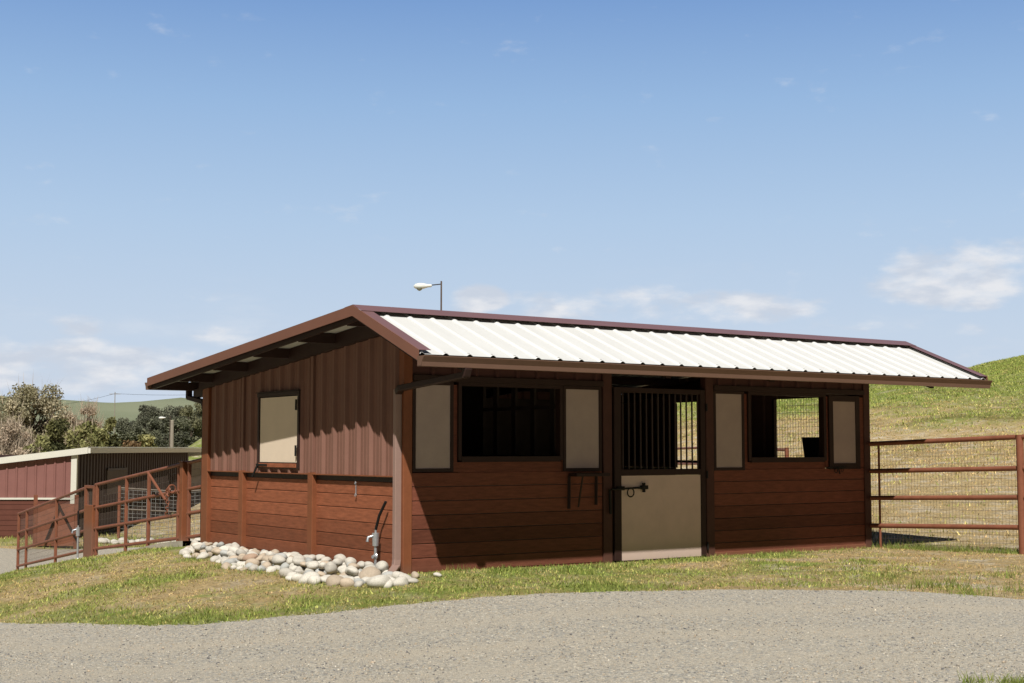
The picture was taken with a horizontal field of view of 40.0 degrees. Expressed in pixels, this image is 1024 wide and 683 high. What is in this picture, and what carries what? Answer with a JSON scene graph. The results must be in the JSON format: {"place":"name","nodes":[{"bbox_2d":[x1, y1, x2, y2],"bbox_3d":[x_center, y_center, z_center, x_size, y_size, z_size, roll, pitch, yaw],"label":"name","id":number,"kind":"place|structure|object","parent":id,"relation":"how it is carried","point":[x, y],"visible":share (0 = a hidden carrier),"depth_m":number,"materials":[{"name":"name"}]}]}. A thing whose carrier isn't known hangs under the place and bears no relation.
{"place":"outdoors","nodes":[
{"label":"outdoors","id":0,"kind":"place"},
{"bbox_2d":[0,547,139,573],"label":"path","id":1,"kind":"structure","parent":0,"point":[7,560],"depth_m":36.33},
{"bbox_2d":[0,589,1023,682],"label":"gravel road","id":2,"kind":"structure","parent":0,"point":[675,673],"depth_m":11.59,"materials":[{"name":"gravel"}]},
{"bbox_2d":[0,357,1023,625],"bbox_3d":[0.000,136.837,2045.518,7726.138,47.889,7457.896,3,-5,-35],"label":"ground","id":3,"kind":"structure","parent":0,"point":[926,485],"depth_m":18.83,"materials":[{"name":"plant"}]},
{"bbox_2d":[0,392,38,453],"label":"willow tree","id":4,"kind":"object","parent":3,"relation":"on","point":[11,408],"visible":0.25,"depth_m":77.60,"materials":[{"name":"beige plant"}]},
{"bbox_2d":[0,408,39,454],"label":"bare shrub","id":5,"kind":"object","parent":3,"relation":"on","point":[11,430],"visible":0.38,"depth_m":65.81,"materials":[{"name":"beige plant"}]},
{"bbox_2d":[7,426,42,453],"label":"bare shrub","id":6,"kind":"object","parent":3,"relation":"on","point":[26,437],"visible":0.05,"depth_m":67.57,"materials":[{"name":"beige plant"}]},
{"bbox_2d":[23,434,50,453],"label":"evergreen shrub","id":7,"kind":"object","parent":3,"relation":"on","point":[43,442],"visible":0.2,"depth_m":65.56,"materials":[{"name":"green plant"}]},
{"bbox_2d":[0,373,77,449],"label":"willow tree","id":8,"kind":"object","parent":3,"relation":"on","point":[29,396],"visible":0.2,"depth_m":79.85,"materials":[{"name":"green plant"}]},
{"bbox_2d":[37,412,72,432],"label":"willow tree","id":9,"kind":"object","parent":3,"relation":"on","point":[44,421],"visible":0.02,"depth_m":81.37,"materials":[{"name":"green plant"}]},
{"bbox_2d":[40,418,71,451],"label":"evergreen shrub","id":10,"kind":"object","parent":3,"relation":"on","point":[56,440],"visible":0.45,"depth_m":69.49,"materials":[{"name":"green plant"}]},
{"bbox_2d":[33,495,79,548],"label":"gate","id":11,"kind":"structure","parent":3,"relation":"on","point":[35,521],"depth_m":39.71,"materials":[{"name":"brown metal"}]},
{"bbox_2d":[63,403,86,429],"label":"bare shrub","id":12,"kind":"object","parent":3,"relation":"on","point":[70,415],"visible":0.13,"depth_m":89.72,"materials":[{"name":"beige plant"}]},
{"bbox_2d":[71,511,80,558],"bbox_3d":[-7.816,3.566,25.244,0.162,1.062,0.088,3,-5,-35],"label":"water hydrant","id":13,"kind":"object","parent":3,"relation":"on","point":[78,529],"visible":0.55,"depth_m":25.25,"materials":[{"name":"grey metal"}]},
{"bbox_2d":[63,414,101,448],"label":"leafy tree","id":14,"kind":"object","parent":3,"relation":"on","point":[77,436],"visible":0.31,"depth_m":73.41,"materials":[{"name":"green plant"}]},
{"bbox_2d":[83,485,95,556],"bbox_3d":[-7.594,3.417,25.338,0.080,1.650,0.520,3,-5,-35],"label":"gate post","id":15,"kind":"object","parent":3,"relation":"on","point":[89,532],"visible":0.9,"depth_m":25.28,"materials":[{"name":"brown paint"}]},
{"bbox_2d":[16,487,83,569],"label":"gate","id":16,"kind":"structure","parent":15,"relation":"attached to","point":[28,526],"depth_m":28.19,"materials":[{"name":"metal"}]},
{"bbox_2d":[93,463,179,555],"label":"gate","id":17,"kind":"structure","parent":15,"relation":"attached to","point":[114,512],"depth_m":23.35,"materials":[{"name":"metal"}]},
{"bbox_2d":[77,394,103,439],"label":"bare shrub","id":18,"kind":"object","parent":3,"relation":"on","point":[89,410],"visible":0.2,"depth_m":87.83,"materials":[{"name":"beige plant"}]},
{"bbox_2d":[87,427,109,446],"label":"leafy tree","id":19,"kind":"object","parent":3,"relation":"on","point":[96,437],"visible":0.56,"depth_m":71.51,"materials":[{"name":"green plant"}]},
{"bbox_2d":[0,501,199,557],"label":"bank grass","id":20,"kind":"structure","parent":3,"relation":"on","point":[99,544],"depth_m":43.40,"materials":[{"name":"green plant"}]},
{"bbox_2d":[0,447,200,537],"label":"stable","id":21,"kind":"structure","parent":3,"relation":"on","point":[43,476],"depth_m":45.50,"materials":[{"name":"brown paint"}]},
{"bbox_2d":[106,469,126,493],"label":"window","id":22,"kind":"structure","parent":21,"relation":"in","point":[110,475],"depth_m":48.76,"materials":[{"name":"glass"}]},
{"bbox_2d":[98,537,107,543],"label":"border rock","id":23,"kind":"object","parent":3,"relation":"on","point":[102,540],"visible":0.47,"depth_m":41.91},
{"bbox_2d":[102,416,122,446],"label":"evergreen tree","id":24,"kind":"object","parent":3,"relation":"on","point":[110,423],"visible":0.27,"depth_m":75.68,"materials":[{"name":"green plant"}]},
{"bbox_2d":[111,424,130,446],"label":"evergreen tree","id":25,"kind":"object","parent":3,"relation":"on","point":[122,430],"visible":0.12,"depth_m":144.96,"materials":[{"name":"green plant"}]},
{"bbox_2d":[115,417,137,440],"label":"evergreen tree","id":26,"kind":"object","parent":3,"relation":"on","point":[126,420],"visible":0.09,"depth_m":157.52,"materials":[{"name":"green plant"}]},
{"bbox_2d":[120,439,143,446],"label":"leafy shrub","id":27,"kind":"object","parent":3,"relation":"on","point":[128,443],"visible":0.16,"depth_m":99.42,"materials":[{"name":"brown plant"}]},
{"bbox_2d":[120,421,147,444],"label":"evergreen tree","id":28,"kind":"object","parent":3,"relation":"on","point":[133,433],"visible":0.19,"depth_m":144.90,"materials":[{"name":"green plant"}]},
{"bbox_2d":[132,411,150,439],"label":"evergreen tree","id":29,"kind":"object","parent":3,"relation":"on","point":[142,414],"visible":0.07,"depth_m":160.37,"materials":[{"name":"green plant"}]},
{"bbox_2d":[117,486,175,537],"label":"wire fence","id":30,"kind":"object","parent":3,"relation":"on","point":[120,488],"visible":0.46,"depth_m":44.20,"materials":[{"name":"grey metal"}]},
{"bbox_2d":[137,434,156,446],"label":"leafy shrub","id":31,"kind":"object","parent":3,"relation":"on","point":[146,440],"visible":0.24,"depth_m":95.39,"materials":[{"name":"green plant"}]},
{"bbox_2d":[138,405,158,427],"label":"evergreen tree","id":32,"kind":"object","parent":3,"relation":"on","point":[143,408],"visible":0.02,"depth_m":163.20,"materials":[{"name":"green plant"}]},
{"bbox_2d":[134,416,164,443],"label":"evergreen tree","id":33,"kind":"object","parent":3,"relation":"on","point":[153,422],"visible":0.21,"depth_m":145.44,"materials":[{"name":"green plant"}]},
{"bbox_2d":[146,405,172,429],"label":"evergreen tree","id":34,"kind":"object","parent":3,"relation":"on","point":[155,411],"visible":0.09,"depth_m":157.23,"materials":[{"name":"green plant"}]},
{"bbox_2d":[148,413,185,446],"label":"evergreen tree","id":35,"kind":"object","parent":3,"relation":"on","point":[163,425],"visible":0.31,"depth_m":144.79,"materials":[{"name":"green plant"}]},
{"bbox_2d":[134,541,199,549],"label":"concrete kerb","id":36,"kind":"structure","parent":3,"relation":"on","point":[167,544],"depth_m":21.64,"materials":[{"name":"concrete"}]},
{"bbox_2d":[170,420,173,446],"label":"utility pole","id":37,"kind":"object","parent":3,"relation":"on","point":[172,434],"visible":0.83,"depth_m":119.64,"materials":[{"name":"grey wood"}]},
{"bbox_2d":[163,404,183,418],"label":"evergreen tree","id":38,"kind":"object","parent":3,"relation":"on","point":[175,412],"visible":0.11,"depth_m":160.52,"materials":[{"name":"green plant"}]},
{"bbox_2d":[162,415,197,446],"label":"evergreen tree","id":39,"kind":"object","parent":3,"relation":"on","point":[182,430],"visible":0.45,"depth_m":144.90,"materials":[{"name":"green plant"}]},
{"bbox_2d":[178,461,188,545],"bbox_3d":[-5.061,2.638,21.753,0.150,1.575,0.150,3,-5,-35],"label":"gate post","id":40,"kind":"object","parent":3,"relation":"on","point":[183,500],"visible":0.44,"depth_m":21.71,"materials":[{"name":"brown paint"}]},
{"bbox_2d":[178,405,201,439],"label":"evergreen tree","id":41,"kind":"object","parent":3,"relation":"on","point":[196,423],"visible":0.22,"depth_m":157.25,"materials":[{"name":"green plant"}]},
{"bbox_2d":[186,458,200,544],"bbox_3d":[-4.758,2.417,21.339,0.067,1.358,0.776,3,-5,-35],"label":"pipe fence","id":42,"kind":"object","parent":3,"relation":"on","point":[189,489],"visible":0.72,"depth_m":21.56,"materials":[{"name":"metal"}]},
{"bbox_2d":[189,402,201,438],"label":"evergreen tree","id":43,"kind":"object","parent":3,"relation":"on","point":[197,413],"visible":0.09,"depth_m":160.08,"materials":[{"name":"green plant"}]},
{"bbox_2d":[191,490,200,533],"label":"wire fence","id":44,"kind":"object","parent":3,"relation":"on","point":[194,518],"visible":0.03,"depth_m":45.52,"materials":[{"name":"grey metal"}]},
{"bbox_2d":[194,544,200,550],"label":"cobble","id":45,"kind":"object","parent":3,"relation":"on","point":[197,547],"visible":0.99,"depth_m":19.81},
{"bbox_2d":[196,553,208,558],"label":"cobble","id":46,"kind":"object","parent":3,"relation":"on","point":[203,555],"visible":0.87,"depth_m":19.14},
{"bbox_2d":[210,556,218,561],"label":"cobble","id":47,"kind":"object","parent":3,"relation":"on","point":[213,558],"visible":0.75,"depth_m":18.80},
{"bbox_2d":[221,562,230,568],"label":"cobble","id":48,"kind":"object","parent":3,"relation":"on","point":[225,565],"visible":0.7,"depth_m":17.87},
{"bbox_2d":[223,558,236,562],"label":"cobble","id":49,"kind":"object","parent":3,"relation":"on","point":[230,560],"visible":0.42,"depth_m":18.20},
{"bbox_2d":[236,548,246,555],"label":"cobble","id":50,"kind":"object","parent":3,"relation":"on","point":[239,551],"visible":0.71,"depth_m":18.82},
{"bbox_2d":[245,558,259,565],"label":"cobble","id":51,"kind":"object","parent":3,"relation":"on","point":[254,561],"visible":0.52,"depth_m":17.89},
{"bbox_2d":[242,553,257,560],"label":"cobble","id":52,"kind":"object","parent":51,"relation":"on","point":[249,556],"visible":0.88,"depth_m":18.03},
{"bbox_2d":[249,564,257,570],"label":"cobble","id":53,"kind":"object","parent":3,"relation":"on","point":[253,567],"visible":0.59,"depth_m":17.36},
{"bbox_2d":[262,561,271,567],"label":"cobble","id":54,"kind":"object","parent":3,"relation":"on","point":[266,564],"visible":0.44,"depth_m":17.33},
{"bbox_2d":[266,566,276,571],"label":"cobble","id":55,"kind":"object","parent":3,"relation":"on","point":[271,568],"visible":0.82,"depth_m":17.11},
{"bbox_2d":[280,562,288,568],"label":"cobble","id":56,"kind":"object","parent":3,"relation":"on","point":[285,565],"visible":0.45,"depth_m":17.26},
{"bbox_2d":[286,557,292,564],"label":"cobble","id":57,"kind":"object","parent":56,"relation":"on","point":[289,560],"visible":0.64,"depth_m":17.28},
{"bbox_2d":[279,568,293,577],"bbox_3d":[-2.630,2.727,16.529,0.224,0.132,0.184,20,-18,-32],"label":"cobble","id":58,"kind":"object","parent":3,"relation":"on","point":[284,572],"visible":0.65,"depth_m":16.46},
{"bbox_2d":[289,565,297,570],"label":"cobble","id":59,"kind":"object","parent":3,"relation":"on","point":[293,567],"visible":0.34,"depth_m":16.95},
{"bbox_2d":[292,558,305,565],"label":"cobble","id":60,"kind":"object","parent":59,"relation":"on","point":[296,561],"visible":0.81,"depth_m":16.97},
{"bbox_2d":[291,573,302,580],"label":"cobble","id":61,"kind":"object","parent":3,"relation":"on","point":[296,576],"visible":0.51,"depth_m":16.11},
{"bbox_2d":[298,571,319,583],"bbox_3d":[-2.300,2.706,15.972,0.251,0.188,0.169,-10,-11,-3],"label":"cobble","id":62,"kind":"object","parent":3,"relation":"on","point":[304,578],"visible":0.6,"depth_m":15.93,"materials":[{"name":"stone"}]},
{"bbox_2d":[307,575,320,584],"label":"cobble","id":63,"kind":"object","parent":3,"relation":"on","point":[311,579],"visible":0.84,"depth_m":15.78,"materials":[{"name":"stone"}]},
{"bbox_2d":[324,561,336,573],"bbox_3d":[-2.096,2.619,16.319,0.150,0.143,0.171,14,-3,1],"label":"cobble","id":64,"kind":"object","parent":3,"relation":"on","point":[330,567],"visible":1,"depth_m":16.26,"materials":[{"name":"stone"}]},
{"bbox_2d":[326,575,342,585],"bbox_3d":[-1.957,2.686,15.701,0.209,0.171,0.215,-3,-5,34],"label":"cobble","id":65,"kind":"object","parent":3,"relation":"on","point":[332,579],"visible":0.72,"depth_m":15.63,"materials":[{"name":"stone"}]},
{"bbox_2d":[339,578,354,586],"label":"cobble","id":66,"kind":"object","parent":3,"relation":"on","point":[345,582],"visible":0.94,"depth_m":15.49,"materials":[{"name":"stone"}]},
{"bbox_2d":[354,581,363,586],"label":"cobble","id":67,"kind":"object","parent":3,"relation":"on","point":[358,583],"visible":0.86,"depth_m":15.42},
{"bbox_2d":[357,561,364,568],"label":"cobble","id":68,"kind":"object","parent":3,"relation":"on","point":[361,564],"visible":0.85,"depth_m":16.40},
{"bbox_2d":[358,566,380,577],"bbox_3d":[-1.596,2.644,15.900,0.276,0.195,0.266,-12,8,-40],"label":"cobble","id":69,"kind":"object","parent":3,"relation":"on","point":[370,571],"visible":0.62,"depth_m":15.83,"materials":[{"name":"stone"}]},
{"bbox_2d":[366,501,386,564],"bbox_3d":[-1.564,2.282,16.472,0.270,0.840,0.134,-2,-5,21],"label":"water hydrant","id":70,"kind":"object","parent":3,"relation":"on","point":[375,540],"visible":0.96,"depth_m":16.47,"materials":[{"name":"grey metal"}]},
{"bbox_2d":[367,575,390,587],"bbox_3d":[-1.452,2.626,15.344,0.287,0.159,0.260,3,-18,-41],"label":"cobble","id":71,"kind":"object","parent":3,"relation":"on","point":[378,581],"visible":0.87,"depth_m":15.23,"materials":[{"name":"stone"}]},
{"bbox_2d":[383,579,393,587],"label":"cobble","id":72,"kind":"object","parent":3,"relation":"on","point":[389,583],"visible":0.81,"depth_m":15.26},
{"bbox_2d":[392,571,402,578],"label":"cobble","id":73,"kind":"object","parent":3,"relation":"on","point":[395,574],"visible":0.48,"depth_m":15.73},
{"bbox_2d":[393,576,408,585],"bbox_3d":[-1.231,2.643,15.416,0.200,0.132,0.177,-9,-11,-22],"label":"cobble","id":74,"kind":"object","parent":3,"relation":"on","point":[402,580],"visible":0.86,"depth_m":15.36,"materials":[{"name":"stone"}]},
{"bbox_2d":[398,573,411,578],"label":"cobble","id":75,"kind":"object","parent":3,"relation":"on","point":[407,576],"visible":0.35,"depth_m":15.63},
{"bbox_2d":[408,578,418,583],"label":"cobble","id":76,"kind":"object","parent":3,"relation":"on","point":[412,580],"visible":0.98,"depth_m":15.46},
{"bbox_2d":[411,571,419,578],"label":"cobble","id":77,"kind":"object","parent":3,"relation":"on","point":[415,574],"visible":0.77,"depth_m":15.82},
{"bbox_2d":[414,281,441,309],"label":"street lamp","id":78,"kind":"object","parent":3,"relation":"on","point":[419,286],"visible":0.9,"depth_m":40.19,"materials":[{"name":"metal"}]},
{"bbox_2d":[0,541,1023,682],"bbox_3d":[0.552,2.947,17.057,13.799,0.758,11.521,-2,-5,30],"label":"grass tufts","id":79,"kind":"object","parent":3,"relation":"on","point":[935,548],"visible":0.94,"depth_m":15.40,"materials":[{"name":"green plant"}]},
{"bbox_2d":[145,304,992,573],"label":"stable","id":80,"kind":"structure","parent":3,"relation":"on","point":[470,440],"depth_m":18.16,"materials":[{"name":"wood"}]},
{"bbox_2d":[454,382,562,461],"bbox_3d":[-0.025,0.990,17.163,1.550,0.946,0.103,3,-5,-35],"label":"window frame","id":81,"kind":"structure","parent":80,"relation":"in","point":[558,456],"depth_m":17.18,"materials":[{"name":"wood"}]},
{"bbox_2d":[609,387,708,561],"bbox_3d":[1.922,1.745,18.415,1.708,2.265,0.103,3,-5,-35],"label":"door","id":82,"kind":"structure","parent":80,"relation":"in","point":[659,513],"depth_m":18.40,"materials":[{"name":"beige metal"}]},
{"bbox_2d":[744,391,826,462],"bbox_3d":[3.867,1.214,19.886,1.550,0.978,0.103,3,-5,-35],"label":"window frame","id":83,"kind":"structure","parent":80,"relation":"in","point":[822,457],"depth_m":19.94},
{"bbox_2d":[802,437,818,456],"bbox_3d":[4.579,1.655,21.398,0.350,0.400,0.352,3,-5,-35],"label":"feed bucket","id":84,"kind":"object","parent":80,"relation":"hanging from","point":[810,446],"visible":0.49,"depth_m":21.26,"materials":[{"name":"black rubber"}]},
{"bbox_2d":[678,447,696,464],"bbox_3d":[4.429,3.475,37.214,0.089,1.450,5.635,1,-4,-8],"label":"pipe fence","id":85,"kind":"object","parent":3,"relation":"on","point":[683,448],"visible":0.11,"depth_m":36.36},
{"bbox_2d":[778,448,788,456],"bbox_3d":[5.256,3.095,31.698,0.089,1.492,5.635,1,-4,-8],"label":"pipe fence","id":86,"kind":"object","parent":3,"relation":"on","point":[783,449],"visible":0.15,"depth_m":28.98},
{"bbox_2d":[665,355,1023,480],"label":"hillside grass","id":87,"kind":"structure","parent":3,"relation":"on","point":[1013,367],"depth_m":59.19,"materials":[{"name":"green plant"}]},
{"bbox_2d":[869,435,1017,550],"bbox_3d":[6.039,2.143,19.881,0.068,1.635,2.422,4,-6,-39],"label":"pipe fence","id":88,"kind":"object","parent":3,"relation":"on","point":[952,497],"visible":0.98,"depth_m":19.83,"materials":[{"name":"metal"}]},
{"bbox_2d":[1016,435,1023,553],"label":"fence post","id":89,"kind":"object","parent":3,"relation":"on","point":[1020,464],"visible":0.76,"depth_m":18.88,"materials":[{"name":"metal"}]},
{"label":"cobble","id":90,"kind":"object","parent":3,"relation":"on","visible":0},
{"bbox_2d":[228,547,238,555],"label":"cobble","id":91,"kind":"object","parent":90,"relation":"on","point":[234,549],"visible":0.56,"depth_m":18.97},
{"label":"cobble","id":92,"kind":"object","parent":3,"relation":"on","visible":0},
{"bbox_2d":[318,562,325,568],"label":"cobble","id":93,"kind":"object","parent":92,"relation":"on","point":[321,565],"visible":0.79,"depth_m":16.49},
{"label":"cobble","id":94,"kind":"object","parent":3,"relation":"on","visible":0},
{"bbox_2d":[262,555,269,561],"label":"cobble","id":95,"kind":"object","parent":94,"relation":"on","point":[264,557],"visible":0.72,"depth_m":17.78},
{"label":"cobble","id":96,"kind":"object","parent":3,"relation":"on","visible":0},
{"bbox_2d":[375,561,388,571],"bbox_3d":[-1.486,2.574,16.102,0.155,0.134,0.181,3,-7,-7],"label":"cobble","id":97,"kind":"object","parent":96,"relation":"on","point":[381,566],"visible":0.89,"depth_m":16.04,"materials":[{"name":"stone"}]},
{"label":"cobble","id":98,"kind":"object","parent":3,"relation":"on","visible":0},
{"bbox_2d":[334,554,345,562],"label":"cobble","id":99,"kind":"object","parent":98,"relation":"on","point":[342,557],"visible":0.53,"depth_m":17.01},
{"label":"cobble","id":100,"kind":"object","parent":3,"relation":"on","visible":0},
{"bbox_2d":[346,567,358,575],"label":"cobble","id":101,"kind":"object","parent":100,"relation":"on","point":[352,571],"visible":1,"depth_m":15.87,"materials":[{"name":"stone"}]},
{"bbox_2d":[0,0,1023,402],"label":"sky","id":102,"kind":"structure","parent":0,"point":[182,182],"materials":[{"name":"blue"}]},
{"bbox_2d":[779,430,1023,553],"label":"paddock grass","id":103,"kind":"structure","parent":0,"point":[940,519],"depth_m":30.94,"materials":[{"name":"green plant"}]},
{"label":"cobble","id":104,"kind":"object","parent":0,"visible":0},
{"bbox_2d":[307,561,318,568],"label":"cobble","id":105,"kind":"object","parent":104,"relation":"on","point":[312,565],"visible":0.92,"depth_m":16.59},
{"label":"cobble","id":106,"kind":"object","parent":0,"visible":0},
{"bbox_2d":[332,558,342,566],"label":"cobble","id":107,"kind":"object","parent":106,"relation":"on","point":[338,562],"visible":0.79,"depth_m":16.72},
{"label":"cobble","id":108,"kind":"object","parent":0,"visible":0},
{"bbox_2d":[272,555,285,564],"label":"cobble","id":109,"kind":"object","parent":108,"relation":"on","point":[278,559],"visible":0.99,"depth_m":17.42,"materials":[{"name":"stone"}]},
{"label":"cobble","id":110,"kind":"object","parent":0,"visible":0},
{"bbox_2d":[315,554,324,560],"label":"cobble","id":111,"kind":"object","parent":110,"relation":"on","point":[319,557],"visible":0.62,"depth_m":17.40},
{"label":"cobble","id":112,"kind":"object","parent":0,"visible":0},
{"bbox_2d":[345,557,356,563],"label":"cobble","id":113,"kind":"object","parent":112,"relation":"on","point":[351,559],"visible":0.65,"depth_m":16.70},
{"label":"cobble","id":114,"kind":"object","parent":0,"visible":0},
{"bbox_2d":[348,563,359,568],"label":"cobble","id":115,"kind":"object","parent":114,"relation":"on","point":[357,566],"visible":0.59,"depth_m":16.26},
{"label":"cobble","id":116,"kind":"object","parent":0,"visible":0},
{"bbox_2d":[220,550,227,556],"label":"cobble","id":117,"kind":"object","parent":116,"relation":"on","point":[223,552],"visible":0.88,"depth_m":18.88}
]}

